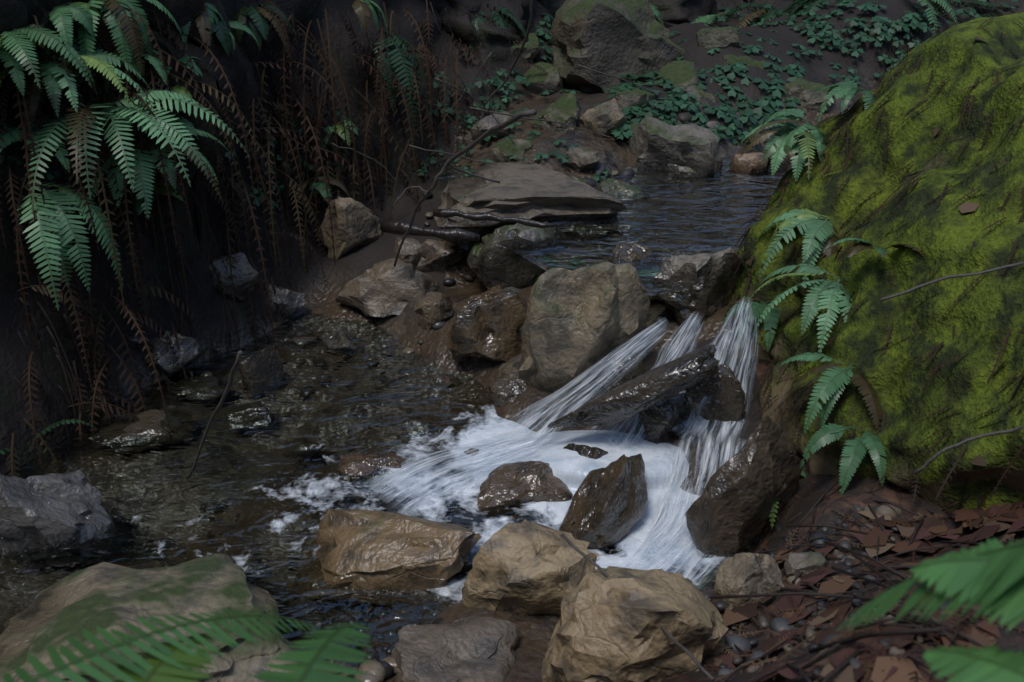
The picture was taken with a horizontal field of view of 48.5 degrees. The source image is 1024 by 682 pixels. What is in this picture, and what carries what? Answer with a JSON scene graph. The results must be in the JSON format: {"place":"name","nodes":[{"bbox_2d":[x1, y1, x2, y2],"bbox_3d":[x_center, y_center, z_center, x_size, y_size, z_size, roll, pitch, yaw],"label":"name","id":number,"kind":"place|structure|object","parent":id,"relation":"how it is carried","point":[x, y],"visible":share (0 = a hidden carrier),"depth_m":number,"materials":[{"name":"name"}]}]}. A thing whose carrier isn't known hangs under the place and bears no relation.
{"place":"outdoors","nodes":[
{"label":"outdoors","id":0,"kind":"place"},
{"bbox_2d":[0,314,759,681],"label":"pool water","id":1,"kind":"structure","parent":0,"point":[378,388],"depth_m":3.96,"materials":[{"name":"black"}]},
{"bbox_2d":[245,406,266,409],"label":"rock","id":2,"kind":"object","parent":1,"relation":"in","point":[260,408],"visible":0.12,"depth_m":4.33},
{"bbox_2d":[336,258,439,317],"bbox_3d":[-0.541,-0.221,5.063,0.488,0.281,0.338,0,27,0],"label":"rock","id":3,"kind":"object","parent":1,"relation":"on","point":[384,289],"visible":0.77,"depth_m":4.96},
{"bbox_2d":[414,292,453,330],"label":"rock","id":4,"kind":"object","parent":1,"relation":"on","point":[431,309],"visible":0.84,"depth_m":4.77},
{"bbox_2d":[237,409,723,598],"bbox_3d":[-0.244,0.489,3.801,2.436,0.070,1.218,0,27,0],"label":"water foam","id":5,"kind":"object","parent":1,"relation":"on","point":[571,469],"visible":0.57,"depth_m":3.86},
{"bbox_2d":[374,430,536,507],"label":"water","id":6,"kind":"structure","parent":5,"relation":"on","point":[419,466],"depth_m":3.93,"materials":[{"name":"liquid"}]},
{"bbox_2d":[519,322,661,437],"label":"waterfall","id":7,"kind":"object","parent":6,"relation":"on","point":[543,430],"visible":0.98,"depth_m":4.04,"materials":[{"name":"liquid"}]},
{"bbox_2d":[601,315,699,445],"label":"waterfall","id":8,"kind":"object","parent":5,"relation":"on","point":[631,430],"visible":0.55,"depth_m":4.01,"materials":[{"name":"liquid"}]},
{"bbox_2d":[634,439,736,580],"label":"waterfall","id":9,"kind":"object","parent":5,"relation":"on","point":[680,523],"visible":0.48,"depth_m":3.66,"materials":[{"name":"liquid"}]},
{"bbox_2d":[447,285,525,362],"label":"rock","id":10,"kind":"object","parent":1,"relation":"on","point":[486,326],"visible":0.89,"depth_m":4.46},
{"bbox_2d":[489,371,528,406],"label":"rock","id":11,"kind":"object","parent":1,"relation":"on","point":[506,389],"visible":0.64,"depth_m":4.34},
{"bbox_2d":[0,0,1023,681],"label":"terrain","id":12,"kind":"structure","parent":0,"point":[678,16],"depth_m":4.74,"materials":[{"name":"soil"}]},
{"bbox_2d":[0,123,79,172],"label":"frond","id":13,"kind":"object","parent":12,"relation":"on","point":[16,133],"depth_m":3.94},
{"bbox_2d":[0,470,112,549],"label":"rock","id":14,"kind":"object","parent":12,"relation":"on","point":[50,511],"visible":0.69,"depth_m":3.57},
{"bbox_2d":[27,2,111,50],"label":"frond","id":15,"kind":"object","parent":12,"relation":"on","point":[60,16],"depth_m":4.00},
{"bbox_2d":[17,182,122,310],"bbox_3d":[-1.606,-0.345,4.050,0.268,0.397,0.356,13,30,24],"label":"frond","id":16,"kind":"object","parent":12,"relation":"on","point":[49,209],"depth_m":3.97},
{"bbox_2d":[77,0,192,77],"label":"frond","id":17,"kind":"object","parent":12,"relation":"on","point":[122,21],"depth_m":4.14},
{"bbox_2d":[102,47,168,93],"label":"frond","id":18,"kind":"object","parent":12,"relation":"on","point":[154,62],"depth_m":4.23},
{"bbox_2d":[28,87,249,214],"bbox_3d":[-1.397,-0.728,4.126,0.856,0.324,0.619,-23,35,-37],"label":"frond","id":19,"kind":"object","parent":12,"relation":"on","point":[129,109],"depth_m":3.99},
{"bbox_2d":[0,26,98,97],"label":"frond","id":20,"kind":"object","parent":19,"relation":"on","point":[29,37],"depth_m":3.78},
{"bbox_2d":[0,48,153,125],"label":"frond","id":21,"kind":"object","parent":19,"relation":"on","point":[98,60],"depth_m":3.92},
{"bbox_2d":[120,410,165,436],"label":"rock","id":22,"kind":"object","parent":12,"relation":"on","point":[148,423],"visible":0.34,"depth_m":4.21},
{"bbox_2d":[0,553,308,681],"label":"rock","id":23,"kind":"object","parent":12,"relation":"on","point":[106,596],"visible":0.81,"depth_m":3.12,"materials":[{"name":"stone"}]},
{"bbox_2d":[88,128,231,219],"bbox_3d":[-1.326,-0.667,4.351,0.473,0.234,0.524,0,27,0],"label":"frond","id":24,"kind":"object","parent":12,"relation":"on","point":[138,157],"depth_m":4.21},
{"bbox_2d":[141,116,198,140],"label":"frond","id":25,"kind":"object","parent":12,"relation":"on","point":[189,127],"depth_m":4.40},
{"bbox_2d":[142,331,203,375],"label":"rock","id":26,"kind":"object","parent":12,"relation":"on","point":[190,351],"visible":0.84,"depth_m":4.52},
{"bbox_2d":[159,85,193,111],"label":"frond","id":27,"kind":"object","parent":12,"relation":"on","point":[180,89],"depth_m":4.38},
{"bbox_2d":[157,55,202,87],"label":"frond","id":28,"kind":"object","parent":12,"relation":"on","point":[183,60],"depth_m":4.44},
{"bbox_2d":[180,3,224,58],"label":"frond","id":29,"kind":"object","parent":12,"relation":"on","point":[204,18],"depth_m":4.50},
{"bbox_2d":[205,14,233,55],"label":"frond","id":30,"kind":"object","parent":12,"relation":"on","point":[223,35],"depth_m":4.63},
{"bbox_2d":[209,252,257,299],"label":"rock","id":31,"kind":"object","parent":12,"relation":"on","point":[245,273],"visible":0.74,"depth_m":4.76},
{"bbox_2d":[228,20,258,49],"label":"frond","id":32,"kind":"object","parent":12,"relation":"on","point":[236,24],"depth_m":4.76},
{"bbox_2d":[239,347,283,384],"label":"rock","id":33,"kind":"object","parent":12,"relation":"on","point":[261,366],"visible":0.58,"depth_m":4.50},
{"bbox_2d":[233,3,293,54],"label":"frond","id":34,"kind":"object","parent":12,"relation":"on","point":[258,21],"depth_m":4.93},
{"bbox_2d":[267,655,300,672],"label":"rock","id":35,"kind":"object","parent":12,"relation":"on","point":[273,661],"visible":0.14,"depth_m":3.00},
{"bbox_2d":[267,284,306,317],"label":"rock","id":36,"kind":"object","parent":12,"relation":"on","point":[288,302],"visible":0.66,"depth_m":5.00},
{"bbox_2d":[289,334,315,341],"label":"rock","id":37,"kind":"object","parent":12,"relation":"on","point":[298,339],"visible":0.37,"depth_m":4.86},
{"bbox_2d":[297,176,349,201],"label":"frond","id":38,"kind":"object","parent":12,"relation":"on","point":[319,186],"depth_m":5.24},
{"bbox_2d":[322,328,355,348],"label":"rock","id":39,"kind":"object","parent":12,"relation":"on","point":[340,338],"visible":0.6,"depth_m":4.82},
{"bbox_2d":[321,120,360,147],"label":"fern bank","id":40,"kind":"structure","parent":12,"relation":"on","point":[340,129],"depth_m":5.34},
{"bbox_2d":[316,196,381,259],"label":"rock","id":41,"kind":"object","parent":12,"relation":"on","point":[354,226],"visible":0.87,"depth_m":5.23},
{"bbox_2d":[352,0,388,37],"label":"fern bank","id":42,"kind":"structure","parent":12,"relation":"on","point":[361,7],"depth_m":5.47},
{"bbox_2d":[338,451,405,475],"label":"rock","id":43,"kind":"object","parent":12,"relation":"on","point":[361,464],"visible":0.66,"depth_m":3.98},
{"bbox_2d":[315,509,480,589],"bbox_3d":[-0.399,0.667,3.530,0.611,0.319,0.336,0,27,0],"label":"rock","id":44,"kind":"object","parent":12,"relation":"on","point":[360,549],"visible":0.77,"depth_m":3.40,"materials":[{"name":"stone"}]},
{"bbox_2d":[374,30,429,131],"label":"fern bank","id":45,"kind":"structure","parent":12,"relation":"on","point":[396,57],"depth_m":5.56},
{"bbox_2d":[0,276,805,528],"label":"fern","id":46,"kind":"object","parent":12,"relation":"on","point":[773,509],"visible":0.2,"depth_m":4.02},
{"bbox_2d":[393,237,421,267],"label":"rock","id":47,"kind":"object","parent":12,"relation":"on","point":[410,251],"visible":0.58,"depth_m":5.10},
{"bbox_2d":[417,239,466,272],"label":"rock","id":48,"kind":"object","parent":12,"relation":"on","point":[436,255],"visible":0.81,"depth_m":5.07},
{"bbox_2d":[433,373,452,383],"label":"rock","id":49,"kind":"object","parent":12,"relation":"on","point":[441,377],"visible":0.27,"depth_m":4.55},
{"bbox_2d":[391,615,519,681],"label":"rock","id":50,"kind":"object","parent":12,"relation":"on","point":[474,648],"visible":1,"depth_m":3.02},
{"bbox_2d":[380,209,554,240],"bbox_3d":[-0.197,-0.459,4.577,0.803,0.218,0.242,9,28,17],"label":"log slab","id":51,"kind":"object","parent":12,"relation":"on","point":[396,227],"depth_m":4.68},
{"bbox_2d":[456,238,481,256],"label":"rock","id":52,"kind":"object","parent":12,"relation":"on","point":[466,246],"visible":0.12,"depth_m":5.12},
{"bbox_2d":[464,448,478,455],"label":"rock","id":53,"kind":"object","parent":12,"relation":"on","point":[474,450],"visible":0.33,"depth_m":4.06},
{"bbox_2d":[5,0,941,439],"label":"bank root strands","id":54,"kind":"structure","parent":12,"relation":"on","point":[67,364],"depth_m":4.47},
{"bbox_2d":[134,183,187,214],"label":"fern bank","id":55,"kind":"structure","parent":54,"relation":"attached to","point":[160,189],"depth_m":4.38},
{"bbox_2d":[471,111,511,142],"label":"rock","id":56,"kind":"object","parent":12,"relation":"on","point":[486,123],"visible":0.61,"depth_m":5.80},
{"bbox_2d":[468,6,528,53],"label":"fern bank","id":57,"kind":"structure","parent":12,"relation":"on","point":[498,18],"depth_m":6.24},
{"bbox_2d":[0,0,1005,476],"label":"dead ferns","id":58,"kind":"object","parent":12,"relation":"on","point":[286,132],"visible":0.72,"depth_m":4.73,"materials":[{"name":"plant"}]},
{"bbox_2d":[0,0,1017,208],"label":"sorrel plant","id":59,"kind":"object","parent":12,"relation":"on","point":[639,113],"visible":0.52,"depth_m":6.05,"materials":[{"name":"plant"}]},
{"bbox_2d":[467,221,555,289],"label":"rock","id":60,"kind":"object","parent":12,"relation":"on","point":[493,260],"visible":0.55,"depth_m":4.80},
{"bbox_2d":[3,537,1023,681],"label":"fern","id":61,"kind":"object","parent":12,"relation":"on","point":[991,573],"visible":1,"depth_m":1.37,"materials":[{"name":"plant"}]},
{"bbox_2d":[493,139,533,162],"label":"rock","id":62,"kind":"object","parent":12,"relation":"on","point":[504,150],"visible":0.67,"depth_m":5.55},
{"bbox_2d":[477,461,572,512],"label":"rock","id":63,"kind":"object","parent":12,"relation":"on","point":[507,485],"visible":0.78,"depth_m":3.79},
{"bbox_2d":[510,32,539,62],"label":"rock","id":64,"kind":"object","parent":12,"relation":"on","point":[530,52],"visible":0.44,"depth_m":6.28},
{"bbox_2d":[462,519,597,615],"bbox_3d":[0.052,0.699,3.315,0.397,0.373,0.302,0,27,0],"label":"rock","id":65,"kind":"object","parent":12,"relation":"on","point":[524,567],"visible":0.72,"depth_m":3.20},
{"bbox_2d":[434,163,625,237],"bbox_3d":[0.084,-0.639,5.244,0.887,0.327,0.794,-4,27,-8],"label":"rock","id":66,"kind":"object","parent":12,"relation":"on","point":[537,192],"visible":0.7,"depth_m":4.94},
{"bbox_2d":[128,110,949,681],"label":"pebbles","id":67,"kind":"object","parent":12,"relation":"on","point":[382,670],"visible":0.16,"depth_m":3.02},
{"bbox_2d":[188,0,1023,680],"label":"bare branch","id":68,"kind":"object","parent":67,"relation":"on","point":[430,190],"visible":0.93,"depth_m":3.51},
{"bbox_2d":[520,62,563,94],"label":"rock","id":69,"kind":"object","parent":12,"relation":"on","point":[541,81],"visible":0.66,"depth_m":6.21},
{"bbox_2d":[531,93,580,131],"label":"rock","id":70,"kind":"object","parent":12,"relation":"on","point":[565,108],"visible":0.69,"depth_m":5.77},
{"bbox_2d":[535,402,576,431],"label":"rock","id":71,"kind":"object","parent":12,"relation":"on","point":[544,418],"visible":0.45,"depth_m":4.17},
{"bbox_2d":[563,147,599,171],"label":"rock","id":72,"kind":"object","parent":12,"relation":"on","point":[580,159],"visible":0.97,"depth_m":5.47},
{"bbox_2d":[516,261,649,394],"bbox_3d":[0.263,-0.022,4.305,0.504,0.658,0.410,0,27,0],"label":"rock","id":73,"kind":"object","parent":12,"relation":"on","point":[579,322],"visible":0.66,"depth_m":4.13,"materials":[{"name":"stone"}]},
{"bbox_2d":[563,443,607,458],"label":"rock","id":74,"kind":"object","parent":12,"relation":"on","point":[590,452],"visible":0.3,"depth_m":3.91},
{"bbox_2d":[559,454,647,547],"bbox_3d":[0.319,0.513,3.653,0.207,0.360,0.416,23,35,38],"label":"rock","id":75,"kind":"object","parent":12,"relation":"on","point":[607,506],"visible":0.91,"depth_m":3.56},
{"bbox_2d":[580,98,626,137],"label":"rock","id":76,"kind":"object","parent":12,"relation":"on","point":[604,118],"visible":0.73,"depth_m":5.70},
{"bbox_2d":[589,351,643,392],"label":"rock","id":77,"kind":"object","parent":12,"relation":"on","point":[628,369],"visible":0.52,"depth_m":4.20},
{"bbox_2d":[550,0,684,92],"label":"rock","id":78,"kind":"object","parent":12,"relation":"on","point":[617,38],"visible":0.65,"depth_m":6.13,"materials":[{"name":"stone"}]},
{"bbox_2d":[597,178,639,193],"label":"rock","id":79,"kind":"object","parent":12,"relation":"on","point":[612,186],"visible":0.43,"depth_m":5.34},
{"bbox_2d":[612,243,650,259],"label":"rock","id":80,"kind":"object","parent":12,"relation":"on","point":[626,251],"visible":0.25,"depth_m":4.64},
{"bbox_2d":[615,89,653,110],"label":"rock","id":81,"kind":"object","parent":12,"relation":"on","point":[636,97],"visible":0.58,"depth_m":5.82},
{"bbox_2d":[542,566,728,681],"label":"rock","id":82,"kind":"object","parent":12,"relation":"on","point":[608,629],"visible":0.92,"depth_m":2.68,"materials":[{"name":"stone"}]},
{"bbox_2d":[650,3,663,25],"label":"frond","id":83,"kind":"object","parent":12,"relation":"on","point":[657,15],"depth_m":7.05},
{"bbox_2d":[632,393,696,443],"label":"rock","id":84,"kind":"object","parent":12,"relation":"on","point":[660,421],"visible":0.63,"depth_m":3.98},
{"bbox_2d":[683,301,756,438],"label":"waterfall","id":85,"kind":"object","parent":84,"relation":"on","point":[701,424],"visible":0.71,"depth_m":4.01,"materials":[{"name":"liquid"}]},
{"bbox_2d":[316,490,1023,681],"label":"fallen leaves","id":86,"kind":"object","parent":12,"relation":"on","point":[877,663],"depth_m":2.72,"materials":[{"name":"plant"}]},
{"bbox_2d":[784,552,826,575],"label":"rock","id":87,"kind":"object","parent":86,"relation":"on","point":[803,562],"visible":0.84,"depth_m":3.03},
{"bbox_2d":[626,115,722,174],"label":"rock","id":88,"kind":"object","parent":12,"relation":"on","point":[653,143],"visible":0.56,"depth_m":5.57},
{"bbox_2d":[655,60,699,89],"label":"rock","id":89,"kind":"object","parent":12,"relation":"on","point":[682,74],"visible":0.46,"depth_m":6.12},
{"bbox_2d":[673,305,717,325],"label":"rock","id":90,"kind":"object","parent":12,"relation":"on","point":[682,316],"visible":0.48,"depth_m":4.43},
{"bbox_2d":[652,247,740,321],"bbox_3d":[0.729,-0.206,4.490,0.274,0.345,0.297,16,31,28],"label":"rock","id":91,"kind":"object","parent":12,"relation":"on","point":[700,273],"visible":0.81,"depth_m":4.39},
{"bbox_2d":[673,347,720,438],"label":"waterfall","id":92,"kind":"object","parent":12,"relation":"on","point":[688,429],"visible":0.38,"depth_m":3.99,"materials":[{"name":"liquid"}]},
{"bbox_2d":[684,85,716,102],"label":"rock","id":93,"kind":"object","parent":12,"relation":"on","point":[697,91],"visible":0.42,"depth_m":5.99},
{"bbox_2d":[692,12,725,26],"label":"frond","id":94,"kind":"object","parent":12,"relation":"on","point":[706,19],"depth_m":7.06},
{"bbox_2d":[705,121,720,130],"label":"rock","id":95,"kind":"object","parent":12,"relation":"on","point":[711,124],"visible":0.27,"depth_m":5.88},
{"bbox_2d":[685,364,746,427],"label":"rock","id":96,"kind":"object","parent":12,"relation":"on","point":[721,389],"visible":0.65,"depth_m":3.95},
{"bbox_2d":[696,26,741,47],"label":"rock","id":97,"kind":"object","parent":12,"relation":"on","point":[720,37],"visible":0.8,"depth_m":6.23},
{"bbox_2d":[685,415,803,557],"bbox_3d":[0.705,0.520,3.600,0.369,0.643,0.246,-24,35,-39],"label":"rock","id":98,"kind":"object","parent":12,"relation":"on","point":[748,485],"visible":0.73,"depth_m":3.48,"materials":[{"name":"stone"}]},
{"bbox_2d":[723,54,770,70],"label":"rock","id":99,"kind":"object","parent":12,"relation":"on","point":[734,59],"visible":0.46,"depth_m":6.17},
{"bbox_2d":[714,552,784,607],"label":"rock","id":100,"kind":"object","parent":12,"relation":"on","point":[745,573],"visible":0.78,"depth_m":2.98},
{"bbox_2d":[730,152,770,172],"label":"rock","id":101,"kind":"object","parent":12,"relation":"on","point":[749,162],"visible":0.42,"depth_m":5.58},
{"bbox_2d":[722,298,780,352],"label":"fern","id":102,"kind":"object","parent":12,"relation":"on","point":[770,320],"visible":0.9,"depth_m":4.16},
{"bbox_2d":[725,2,789,27],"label":"fern bank","id":103,"kind":"structure","parent":12,"relation":"on","point":[770,13],"depth_m":7.04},
{"bbox_2d":[767,145,794,168],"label":"rock","id":104,"kind":"object","parent":12,"relation":"on","point":[785,163],"visible":0.13,"depth_m":5.64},
{"bbox_2d":[783,0,824,16],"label":"fern bank","id":105,"kind":"structure","parent":12,"relation":"on","point":[813,6],"depth_m":6.89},
{"bbox_2d":[782,78,834,112],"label":"rock","id":106,"kind":"object","parent":12,"relation":"on","point":[803,91],"visible":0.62,"depth_m":6.10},
{"bbox_2d":[800,423,886,494],"bbox_3d":[0.995,0.345,3.397,0.176,0.135,0.274,-16,31,-28],"label":"fern","id":107,"kind":"object","parent":12,"relation":"on","point":[855,449],"visible":0.99,"depth_m":3.35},
{"bbox_2d":[707,479,1003,681],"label":"twig litter","id":108,"kind":"object","parent":12,"relation":"on","point":[937,629],"depth_m":2.43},
{"bbox_2d":[728,12,1023,517],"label":"mossy boulder","id":109,"kind":"object","parent":12,"relation":"on","point":[985,314],"visible":0.77,"depth_m":3.59,"materials":[{"name":"plant"}]},
{"bbox_2d":[738,119,815,181],"bbox_3d":[1.093,-0.776,4.575,0.245,0.183,0.561,-15,30,-26],"label":"fern","id":110,"kind":"object","parent":109,"relation":"on","point":[776,133],"visible":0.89,"depth_m":4.51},
{"bbox_2d":[742,108,825,164],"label":"fern","id":111,"kind":"object","parent":109,"relation":"on","point":[790,115],"visible":0.98,"depth_m":4.49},
{"bbox_2d":[743,264,852,353],"bbox_3d":[0.974,-0.118,3.854,0.334,0.216,0.451,0,27,0],"label":"fern","id":112,"kind":"object","parent":109,"relation":"on","point":[819,295],"visible":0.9,"depth_m":3.75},
{"bbox_2d":[756,209,840,290],"bbox_3d":[1.043,-0.347,4.185,0.294,0.237,0.405,0,27,0],"label":"fern","id":113,"kind":"object","parent":109,"relation":"on","point":[818,233],"visible":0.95,"depth_m":4.08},
{"bbox_2d":[773,352,882,434],"bbox_3d":[0.986,0.163,3.526,0.228,0.167,0.381,-4,27,-8],"label":"fern","id":114,"kind":"object","parent":109,"relation":"on","point":[831,388],"visible":1,"depth_m":3.46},
{"bbox_2d":[806,81,875,124],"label":"fern","id":115,"kind":"object","parent":109,"relation":"on","point":[847,90],"visible":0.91,"depth_m":4.36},
{"bbox_2d":[722,17,1023,528],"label":"moss","id":116,"kind":"object","parent":109,"relation":"on","point":[978,460],"visible":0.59,"depth_m":3.74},
{"bbox_2d":[825,238,924,257],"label":"fern","id":117,"kind":"object","parent":109,"relation":"on","point":[860,245],"visible":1,"depth_m":3.61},
{"bbox_2d":[761,104,1023,507],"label":"root strands","id":118,"kind":"object","parent":12,"relation":"on","point":[1012,397],"visible":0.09,"depth_m":3.34},
{"bbox_2d":[908,0,957,34],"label":"fern bank","id":119,"kind":"structure","parent":12,"relation":"on","point":[942,6],"depth_m":6.73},
{"bbox_2d":[942,0,1002,15],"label":"fern bank","id":120,"kind":"structure","parent":12,"relation":"on","point":[978,3],"depth_m":7.96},
{"bbox_2d":[431,147,790,295],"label":"pool water","id":121,"kind":"structure","parent":0,"point":[664,215],"depth_m":4.98,"materials":[{"name":"grey"}]},
{"bbox_2d":[548,344,719,427],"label":"rock slab in falls","id":122,"kind":"structure","parent":0,"point":[644,391],"depth_m":3.81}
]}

